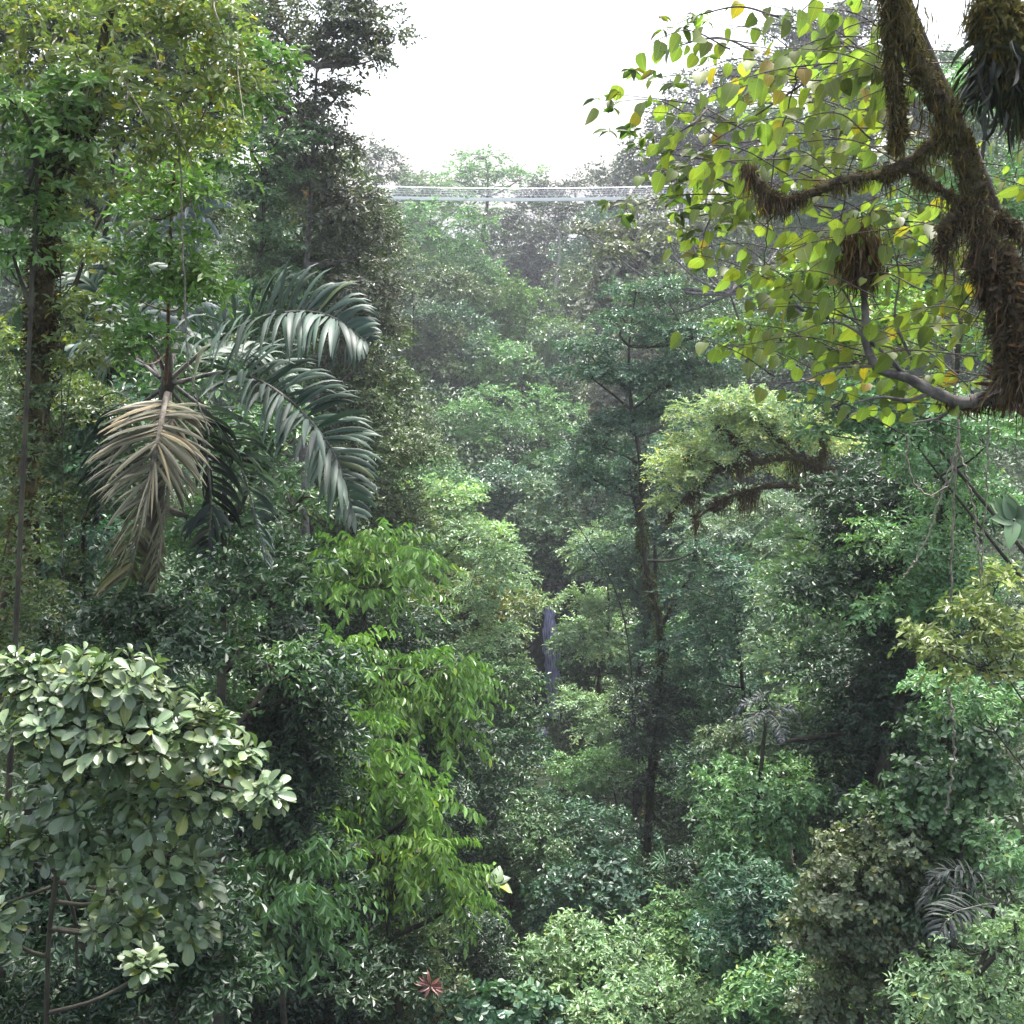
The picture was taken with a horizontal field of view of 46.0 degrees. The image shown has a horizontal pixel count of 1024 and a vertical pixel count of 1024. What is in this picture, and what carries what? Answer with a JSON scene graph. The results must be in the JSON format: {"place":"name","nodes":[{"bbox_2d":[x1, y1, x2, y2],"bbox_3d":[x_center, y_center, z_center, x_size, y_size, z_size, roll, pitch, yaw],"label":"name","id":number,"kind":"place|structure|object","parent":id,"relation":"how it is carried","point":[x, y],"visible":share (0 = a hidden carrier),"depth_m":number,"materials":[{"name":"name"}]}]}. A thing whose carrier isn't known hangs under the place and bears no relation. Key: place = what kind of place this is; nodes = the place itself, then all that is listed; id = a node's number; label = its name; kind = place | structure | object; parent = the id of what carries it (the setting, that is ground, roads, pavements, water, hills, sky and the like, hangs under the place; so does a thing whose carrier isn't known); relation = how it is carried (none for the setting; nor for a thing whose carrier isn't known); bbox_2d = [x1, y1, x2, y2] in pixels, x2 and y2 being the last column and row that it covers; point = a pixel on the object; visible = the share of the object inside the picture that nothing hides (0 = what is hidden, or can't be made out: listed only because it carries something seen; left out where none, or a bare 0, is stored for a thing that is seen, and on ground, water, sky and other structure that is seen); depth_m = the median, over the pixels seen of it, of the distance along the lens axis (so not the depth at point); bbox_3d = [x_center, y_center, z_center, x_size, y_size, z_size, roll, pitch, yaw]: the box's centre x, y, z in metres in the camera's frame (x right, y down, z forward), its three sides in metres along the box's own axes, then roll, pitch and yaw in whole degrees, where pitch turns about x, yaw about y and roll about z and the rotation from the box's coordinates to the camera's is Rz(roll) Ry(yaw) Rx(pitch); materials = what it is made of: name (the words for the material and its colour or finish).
{"place":"outdoors","nodes":[
{"label":"outdoors","id":0,"kind":"place"},
{"bbox_2d":[0,170,1023,1023],"bbox_3d":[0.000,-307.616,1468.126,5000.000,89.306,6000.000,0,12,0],"label":"ground","id":1,"kind":"structure","parent":0,"point":[538,656],"depth_m":100.35,"materials":[{"name":"soil"}]},
{"bbox_2d":[0,58,121,1017],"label":"rainforest tree","id":2,"kind":"object","parent":1,"relation":"on","point":[30,142],"visible":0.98,"depth_m":11.35,"materials":[{"name":"green plant"}]},
{"bbox_2d":[0,354,138,894],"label":"rainforest tree","id":3,"kind":"object","parent":1,"relation":"on","point":[78,409],"visible":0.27,"depth_m":20.23,"materials":[{"name":"green plant"}]},
{"bbox_2d":[3,368,227,1021],"bbox_3d":[-7.513,9.422,23.741,4.374,24.556,3.466,0,12,0],"label":"rainforest tree","id":4,"kind":"object","parent":1,"relation":"on","point":[71,540],"visible":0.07,"depth_m":21.24,"materials":[{"name":"green plant"}]},
{"bbox_2d":[9,537,244,989],"bbox_3d":[-5.138,15.976,18.933,3.086,32.017,2.846,-10,15,-38],"label":"leafy bush","id":5,"kind":"object","parent":1,"relation":"on","point":[157,615],"visible":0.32,"depth_m":15.76,"materials":[{"name":"green plant"}]},
{"bbox_2d":[0,223,261,1023],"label":"rainforest tree","id":6,"kind":"object","parent":1,"relation":"on","point":[18,319],"visible":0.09,"depth_m":25.61,"materials":[{"name":"green plant"}]},
{"bbox_2d":[0,0,272,860],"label":"rainforest tree","id":7,"kind":"object","parent":1,"relation":"on","point":[170,62],"visible":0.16,"depth_m":29.29,"materials":[{"name":"green plant"}]},
{"bbox_2d":[0,0,285,711],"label":"rainforest tree","id":8,"kind":"object","parent":1,"relation":"on","point":[171,17],"visible":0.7,"depth_m":11.82,"materials":[{"name":"green plant"}]},
{"bbox_2d":[0,329,78,652],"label":"climbing plant","id":9,"kind":"object","parent":8,"relation":"attached to","point":[7,640],"visible":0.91,"depth_m":12.51,"materials":[{"name":"green plant"}]},
{"bbox_2d":[0,174,123,981],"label":"climbing plant","id":10,"kind":"object","parent":8,"relation":"attached to","point":[91,251],"visible":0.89,"depth_m":12.44,"materials":[{"name":"green plant"}]},
{"bbox_2d":[0,641,296,1023],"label":"leaved bush","id":11,"kind":"object","parent":1,"relation":"on","point":[56,722],"visible":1,"depth_m":9.41,"materials":[{"name":"green plant"}]},
{"bbox_2d":[0,809,298,1023],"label":"leafy bush","id":12,"kind":"object","parent":1,"relation":"on","point":[198,970],"visible":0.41,"depth_m":12.23,"materials":[{"name":"green plant"}]},
{"bbox_2d":[0,18,312,576],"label":"rainforest tree","id":13,"kind":"object","parent":1,"relation":"on","point":[264,48],"visible":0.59,"depth_m":13.28,"materials":[{"name":"green plant"}]},
{"bbox_2d":[84,24,251,386],"bbox_3d":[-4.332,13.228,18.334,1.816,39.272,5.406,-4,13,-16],"label":"sapling","id":14,"kind":"object","parent":1,"relation":"on","point":[197,274],"visible":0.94,"depth_m":12.84,"materials":[{"name":"green plant"}]},
{"bbox_2d":[77,332,342,1023],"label":"rainforest tree","id":15,"kind":"object","parent":1,"relation":"on","point":[256,570],"visible":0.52,"depth_m":20.52,"materials":[{"name":"green plant"}]},
{"bbox_2d":[54,169,382,1023],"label":"feather palm","id":16,"kind":"object","parent":1,"relation":"on","point":[162,471],"visible":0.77,"depth_m":15.35,"materials":[{"name":"green plant"}]},
{"bbox_2d":[154,521,372,1023],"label":"rainforest tree","id":17,"kind":"object","parent":1,"relation":"on","point":[330,687],"visible":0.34,"depth_m":24.35,"materials":[{"name":"green plant"}]},
{"bbox_2d":[176,833,388,1023],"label":"rainforest tree","id":18,"kind":"object","parent":1,"relation":"on","point":[284,900],"visible":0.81,"depth_m":22.70,"materials":[{"name":"green plant"}]},
{"bbox_2d":[210,115,356,996],"bbox_3d":[-7.384,4.661,40.072,4.686,34.124,4.254,0,12,0],"label":"rainforest tree","id":19,"kind":"object","parent":1,"relation":"on","point":[272,197],"visible":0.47,"depth_m":36.97,"materials":[{"name":"green plant"}]},
{"bbox_2d":[192,669,386,1016],"bbox_3d":[-5.078,16.200,28.337,4.624,26.550,4.258,0,12,0],"label":"rainforest tree","id":20,"kind":"object","parent":1,"relation":"on","point":[352,740],"visible":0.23,"depth_m":25.24,"materials":[{"name":"green plant"}]},
{"bbox_2d":[153,907,437,1023],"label":"rainforest tree","id":21,"kind":"object","parent":1,"relation":"on","point":[337,1002],"visible":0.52,"depth_m":26.09,"materials":[{"name":"green plant"}]},
{"bbox_2d":[204,0,427,995],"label":"rainforest tree","id":22,"kind":"object","parent":1,"relation":"on","point":[354,20],"visible":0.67,"depth_m":38.53,"materials":[{"name":"green plant"}]},
{"bbox_2d":[226,311,433,642],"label":"rainforest tree","id":23,"kind":"object","parent":1,"relation":"on","point":[392,389],"visible":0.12,"depth_m":49.66,"materials":[{"name":"green plant"}]},
{"bbox_2d":[215,144,456,641],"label":"rainforest tree","id":24,"kind":"object","parent":1,"relation":"on","point":[388,504],"visible":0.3,"depth_m":46.46,"materials":[{"name":"green plant"}]},
{"bbox_2d":[234,699,486,962],"bbox_3d":[-3.670,15.707,30.913,6.161,22.910,3.677,0,12,0],"label":"rainforest tree","id":25,"kind":"object","parent":1,"relation":"on","point":[390,788],"visible":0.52,"depth_m":28.49,"materials":[{"name":"green plant"}]},
{"bbox_2d":[243,545,481,924],"bbox_3d":[-4.368,12.689,40.177,7.301,24.384,5.793,3,12,15],"label":"rainforest tree","id":26,"kind":"object","parent":1,"relation":"on","point":[404,630],"visible":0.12,"depth_m":37.09,"materials":[{"name":"green plant"}]},
{"bbox_2d":[276,517,459,866],"bbox_3d":[-4.178,12.889,37.895,5.664,25.874,4.487,2,12,11],"label":"rainforest tree","id":27,"kind":"object","parent":1,"relation":"on","point":[362,552],"visible":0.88,"depth_m":34.75,"materials":[{"name":"green plant"}]},
{"bbox_2d":[241,803,510,1023],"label":"rainforest tree","id":28,"kind":"object","parent":1,"relation":"on","point":[439,855],"visible":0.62,"depth_m":27.46,"materials":[{"name":"green plant"}]},
{"bbox_2d":[310,913,477,1023],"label":"leafy bush","id":29,"kind":"object","parent":1,"relation":"on","point":[421,936],"visible":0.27,"depth_m":28.75,"materials":[{"name":"green plant"}]},
{"bbox_2d":[314,688,488,1023],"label":"rainforest tree","id":30,"kind":"object","parent":1,"relation":"on","point":[423,745],"visible":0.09,"depth_m":31.80,"materials":[{"name":"green plant"}]},
{"bbox_2d":[306,623,514,923],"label":"rainforest tree","id":31,"kind":"object","parent":1,"relation":"on","point":[416,713],"visible":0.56,"depth_m":31.20,"materials":[{"name":"green plant"}]},
{"bbox_2d":[366,240,506,397],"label":"rainforest tree","id":32,"kind":"object","parent":1,"relation":"on","point":[442,280],"visible":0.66,"depth_m":125.86,"materials":[{"name":"green plant"}]},
{"bbox_2d":[357,472,516,764],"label":"rainforest tree","id":33,"kind":"object","parent":1,"relation":"on","point":[444,498],"visible":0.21,"depth_m":65.13,"materials":[{"name":"green plant"}]},
{"bbox_2d":[396,297,500,384],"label":"rainforest tree","id":34,"kind":"object","parent":1,"relation":"on","point":[450,315],"visible":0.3,"depth_m":133.22,"materials":[{"name":"green plant"}]},
{"bbox_2d":[378,194,526,335],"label":"rainforest tree","id":35,"kind":"object","parent":1,"relation":"on","point":[487,269],"visible":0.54,"depth_m":145.97,"materials":[{"name":"green plant"}]},
{"bbox_2d":[380,558,547,887],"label":"rainforest tree","id":36,"kind":"object","parent":1,"relation":"on","point":[509,608],"visible":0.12,"depth_m":63.75,"materials":[{"name":"green plant"}]},
{"bbox_2d":[412,699,524,964],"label":"rainforest tree","id":37,"kind":"object","parent":1,"relation":"on","point":[464,827],"visible":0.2,"depth_m":49.69,"materials":[{"name":"green plant"}]},
{"bbox_2d":[405,513,538,834],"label":"rainforest tree","id":38,"kind":"object","parent":1,"relation":"on","point":[501,558],"visible":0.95,"depth_m":59.68,"materials":[{"name":"green plant"}]},
{"bbox_2d":[424,381,544,470],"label":"rainforest tree","id":39,"kind":"object","parent":1,"relation":"on","point":[488,439],"visible":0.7,"depth_m":115.96,"materials":[{"name":"green plant"}]},
{"bbox_2d":[434,907,537,1020],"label":"leafy bush","id":40,"kind":"object","parent":1,"relation":"on","point":[481,967],"visible":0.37,"depth_m":41.94,"materials":[{"name":"green plant"}]},
{"bbox_2d":[425,143,550,251],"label":"rainforest tree","id":41,"kind":"object","parent":1,"relation":"on","point":[495,174],"visible":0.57,"depth_m":231.71,"materials":[{"name":"green plant"}]},
{"bbox_2d":[410,974,574,1023],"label":"leafy bush","id":42,"kind":"object","parent":1,"relation":"on","point":[535,1001],"visible":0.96,"depth_m":28.89,"materials":[{"name":"green plant"}]},
{"bbox_2d":[452,328,550,419],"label":"rainforest tree","id":43,"kind":"object","parent":1,"relation":"on","point":[506,356],"visible":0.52,"depth_m":138.15,"materials":[{"name":"green plant"}]},
{"bbox_2d":[422,634,581,954],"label":"rainforest tree","id":44,"kind":"object","parent":1,"relation":"on","point":[503,720],"visible":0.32,"depth_m":59.10,"materials":[{"name":"green plant"}]},
{"bbox_2d":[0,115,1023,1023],"bbox_3d":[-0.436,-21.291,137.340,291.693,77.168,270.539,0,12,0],"label":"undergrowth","id":45,"kind":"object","parent":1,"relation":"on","point":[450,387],"visible":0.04,"depth_m":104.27,"materials":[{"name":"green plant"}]},
{"bbox_2d":[453,786,577,1007],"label":"rainforest tree","id":46,"kind":"object","parent":1,"relation":"on","point":[535,825],"visible":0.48,"depth_m":56.06,"materials":[{"name":"green plant"}]},
{"bbox_2d":[459,454,581,571],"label":"rainforest tree","id":47,"kind":"object","parent":1,"relation":"on","point":[498,480],"visible":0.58,"depth_m":106.24,"materials":[{"name":"green plant"}]},
{"bbox_2d":[470,265,591,406],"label":"rainforest tree","id":48,"kind":"object","parent":1,"relation":"on","point":[528,295],"visible":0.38,"depth_m":147.20,"materials":[{"name":"green plant"}]},
{"bbox_2d":[476,213,591,305],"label":"rainforest tree","id":49,"kind":"object","parent":1,"relation":"on","point":[536,253],"visible":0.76,"depth_m":199.00,"materials":[{"name":"green plant"}]},
{"bbox_2d":[490,500,599,577],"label":"rainforest tree","id":50,"kind":"object","parent":1,"relation":"on","point":[547,537],"visible":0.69,"depth_m":104.47,"materials":[{"name":"green plant"}]},
{"bbox_2d":[505,317,595,427],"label":"rainforest tree","id":51,"kind":"object","parent":1,"relation":"on","point":[558,331],"visible":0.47,"depth_m":140.60,"materials":[{"name":"green plant"}]},
{"bbox_2d":[511,380,590,489],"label":"rainforest tree","id":52,"kind":"object","parent":1,"relation":"on","point":[543,426],"visible":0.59,"depth_m":121.27,"materials":[{"name":"green plant"}]},
{"bbox_2d":[502,450,643,821],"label":"rainforest tree","id":53,"kind":"object","parent":1,"relation":"on","point":[558,489],"visible":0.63,"depth_m":70.88,"materials":[{"name":"green plant"}]},
{"bbox_2d":[518,846,654,1023],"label":"tree","id":54,"kind":"object","parent":1,"relation":"on","point":[613,891],"visible":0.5,"depth_m":47.61,"materials":[{"name":"green plant"}]},
{"bbox_2d":[542,512,643,754],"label":"rainforest tree","id":55,"kind":"object","parent":1,"relation":"on","point":[589,602],"visible":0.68,"depth_m":90.32,"materials":[{"name":"green plant"}]},
{"bbox_2d":[546,619,647,753],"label":"rainforest tree","id":56,"kind":"object","parent":1,"relation":"on","point":[578,671],"visible":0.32,"depth_m":93.38,"materials":[{"name":"green plant"}]},
{"bbox_2d":[504,905,699,1023],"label":"rainforest tree","id":57,"kind":"object","parent":1,"relation":"on","point":[556,972],"visible":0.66,"depth_m":31.76,"materials":[{"name":"green plant"}]},
{"bbox_2d":[543,794,663,963],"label":"rainforest tree","id":58,"kind":"object","parent":1,"relation":"on","point":[577,836],"visible":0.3,"depth_m":60.59,"materials":[{"name":"green plant"}]},
{"bbox_2d":[549,683,661,798],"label":"rainforest tree","id":59,"kind":"object","parent":1,"relation":"on","point":[595,731],"visible":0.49,"depth_m":81.97,"materials":[{"name":"green plant"}]},
{"bbox_2d":[538,732,679,842],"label":"rainforest tree","id":60,"kind":"object","parent":1,"relation":"on","point":[589,780],"visible":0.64,"depth_m":76.26,"materials":[{"name":"green plant"}]},
{"bbox_2d":[567,192,685,473],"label":"rainforest tree","id":61,"kind":"object","parent":1,"relation":"on","point":[616,267],"visible":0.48,"depth_m":108.56,"materials":[{"name":"green plant"}]},
{"bbox_2d":[543,271,738,988],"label":"rainforest tree","id":62,"kind":"object","parent":1,"relation":"on","point":[629,375],"visible":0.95,"depth_m":52.53,"materials":[{"name":"green plant"}]},
{"bbox_2d":[544,406,738,839],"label":"rainforest tree","id":63,"kind":"object","parent":1,"relation":"on","point":[629,559],"visible":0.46,"depth_m":74.07,"materials":[{"name":"green plant"}]},
{"bbox_2d":[561,959,744,1023],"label":"rainforest tree","id":64,"kind":"object","parent":1,"relation":"on","point":[654,1006],"visible":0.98,"depth_m":28.99,"materials":[{"name":"green plant"}]},
{"bbox_2d":[559,195,799,710],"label":"rainforest tree","id":65,"kind":"object","parent":1,"relation":"on","point":[667,269],"visible":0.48,"depth_m":76.17,"materials":[{"name":"green plant"}]},
{"bbox_2d":[626,874,748,1023],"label":"rainforest tree","id":66,"kind":"object","parent":1,"relation":"on","point":[682,912],"visible":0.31,"depth_m":32.90,"materials":[{"name":"green plant"}]},
{"bbox_2d":[610,262,765,718],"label":"rainforest tree","id":67,"kind":"object","parent":1,"relation":"on","point":[705,377],"visible":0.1,"depth_m":79.55,"materials":[{"name":"green plant"}]},
{"bbox_2d":[607,48,783,248],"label":"rainforest tree","id":68,"kind":"object","parent":1,"relation":"on","point":[636,166],"visible":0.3,"depth_m":157.14,"materials":[{"name":"green plant"}]},
{"bbox_2d":[635,541,820,802],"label":"rainforest tree","id":69,"kind":"object","parent":1,"relation":"on","point":[727,677],"visible":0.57,"depth_m":53.75,"materials":[{"name":"green plant"}]},
{"bbox_2d":[662,482,826,732],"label":"rainforest tree","id":70,"kind":"object","parent":1,"relation":"on","point":[748,529],"visible":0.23,"depth_m":67.04,"materials":[{"name":"green plant"}]},
{"bbox_2d":[671,746,834,1022],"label":"rainforest tree","id":71,"kind":"object","parent":1,"relation":"on","point":[736,835],"visible":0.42,"depth_m":33.06,"materials":[{"name":"green plant"}]},
{"bbox_2d":[684,846,823,1023],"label":"leafy bush","id":72,"kind":"object","parent":1,"relation":"on","point":[755,914],"visible":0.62,"depth_m":28.13,"materials":[{"name":"green plant"}]},
{"bbox_2d":[639,382,892,583],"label":"rainforest tree","id":73,"kind":"object","parent":1,"relation":"on","point":[758,419],"visible":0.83,"depth_m":36.38,"materials":[{"name":"green plant"}]},
{"bbox_2d":[690,700,874,964],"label":"rainforest tree","id":74,"kind":"object","parent":1,"relation":"on","point":[733,733],"visible":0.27,"depth_m":36.98,"materials":[{"name":"green plant"}]},
{"bbox_2d":[733,563,845,850],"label":"rainforest tree","id":75,"kind":"object","parent":1,"relation":"on","point":[761,670],"visible":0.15,"depth_m":45.87,"materials":[{"name":"green plant"}]},
{"bbox_2d":[585,0,1023,443],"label":"backlit tree","id":76,"kind":"object","parent":1,"relation":"on","point":[857,62],"visible":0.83,"depth_m":9.01,"materials":[{"name":"green plant"}]},
{"bbox_2d":[582,2,845,274],"bbox_3d":[1.655,-2.975,9.640,2.207,2.116,1.230,0,12,0],"label":"leafy branch","id":77,"kind":"object","parent":76,"relation":"attached to","point":[624,131],"visible":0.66,"depth_m":9.50,"materials":[{"name":"green plant"}]},
{"bbox_2d":[706,942,908,1023],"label":"leafy bush","id":78,"kind":"object","parent":1,"relation":"on","point":[764,981],"visible":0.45,"depth_m":26.39,"materials":[{"name":"green plant"}]},
{"bbox_2d":[750,0,886,194],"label":"rainforest tree","id":79,"kind":"object","parent":1,"relation":"on","point":[792,35],"visible":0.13,"depth_m":140.79,"materials":[{"name":"green plant"}]},
{"bbox_2d":[732,510,932,840],"bbox_3d":[10.085,9.633,38.988,5.860,19.864,5.603,5,13,23],"label":"rainforest tree","id":80,"kind":"object","parent":1,"relation":"on","point":[806,556],"visible":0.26,"depth_m":37.30,"materials":[{"name":"green plant"}]},
{"bbox_2d":[699,244,1023,553],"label":"rainforest tree","id":81,"kind":"object","parent":1,"relation":"on","point":[911,297],"visible":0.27,"depth_m":23.49,"materials":[{"name":"green plant"}]},
{"bbox_2d":[768,810,968,1023],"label":"tangled bush","id":82,"kind":"object","parent":1,"relation":"on","point":[878,883],"visible":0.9,"depth_m":23.74,"materials":[{"name":"green plant"}]},
{"bbox_2d":[736,0,1023,452],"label":"mossy tree","id":83,"kind":"object","parent":1,"relation":"on","point":[995,269],"visible":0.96,"depth_m":8.28,"materials":[{"name":"brown plant"}]},
{"bbox_2d":[753,196,1023,422],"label":"twisted bough","id":84,"kind":"object","parent":83,"relation":"attached to","point":[854,262],"visible":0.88,"depth_m":8.90,"materials":[{"name":"grey plant"}]},
{"bbox_2d":[950,6,1023,161],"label":"epiphyte","id":85,"kind":"object","parent":83,"relation":"attached to","point":[967,88],"visible":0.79,"depth_m":8.09,"materials":[{"name":"green plant"}]},
{"bbox_2d":[765,41,1002,242],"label":"rainforest tree","id":86,"kind":"object","parent":1,"relation":"on","point":[807,221],"visible":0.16,"depth_m":115.54,"materials":[{"name":"green plant"}]},
{"bbox_2d":[772,444,1002,898],"bbox_3d":[10.079,8.480,33.874,6.128,21.035,4.989,0,12,0],"label":"rainforest tree","id":87,"kind":"object","parent":1,"relation":"on","point":[864,575],"visible":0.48,"depth_m":31.81,"materials":[{"name":"green plant"}]},
{"bbox_2d":[773,609,1023,1022],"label":"rainforest tree","id":88,"kind":"object","parent":1,"relation":"on","point":[831,656],"visible":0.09,"depth_m":34.50,"materials":[{"name":"green plant"}]},
{"bbox_2d":[775,362,1023,582],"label":"rainforest tree","id":89,"kind":"object","parent":1,"relation":"on","point":[970,426],"visible":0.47,"depth_m":23.00,"materials":[{"name":"green plant"}]},
{"bbox_2d":[828,779,995,1023],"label":"leafy bush","id":90,"kind":"object","parent":1,"relation":"on","point":[893,802],"visible":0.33,"depth_m":23.67,"materials":[{"name":"green plant"}]},
{"bbox_2d":[829,58,1023,1023],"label":"rainforest tree","id":91,"kind":"object","parent":1,"relation":"on","point":[929,593],"visible":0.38,"depth_m":28.74,"materials":[{"name":"green plant"}]},
{"bbox_2d":[873,903,1023,1023],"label":"leafy bush","id":92,"kind":"object","parent":1,"relation":"on","point":[958,1006],"visible":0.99,"depth_m":19.94,"materials":[{"name":"green plant"}]},
{"bbox_2d":[877,680,1023,1021],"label":"rainforest tree","id":93,"kind":"object","parent":1,"relation":"on","point":[929,780],"visible":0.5,"depth_m":23.34,"materials":[{"name":"green plant"}]},
{"bbox_2d":[888,553,1023,702],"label":"leafy bush","id":94,"kind":"object","parent":1,"relation":"on","point":[989,618],"visible":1,"depth_m":17.71,"materials":[{"name":"green plant"}]},
{"bbox_2d":[893,661,1023,769],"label":"leafy bush","id":95,"kind":"object","parent":1,"relation":"on","point":[975,699],"visible":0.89,"depth_m":19.90,"materials":[{"name":"green plant"}]},
{"bbox_2d":[914,856,1023,1000],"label":"palm","id":96,"kind":"object","parent":1,"relation":"on","point":[935,928],"visible":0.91,"depth_m":21.45,"materials":[{"name":"green plant"}]},
{"bbox_2d":[0,0,1023,245],"label":"sky","id":97,"kind":"structure","parent":0,"point":[518,76],"materials":[{"name":"white"}]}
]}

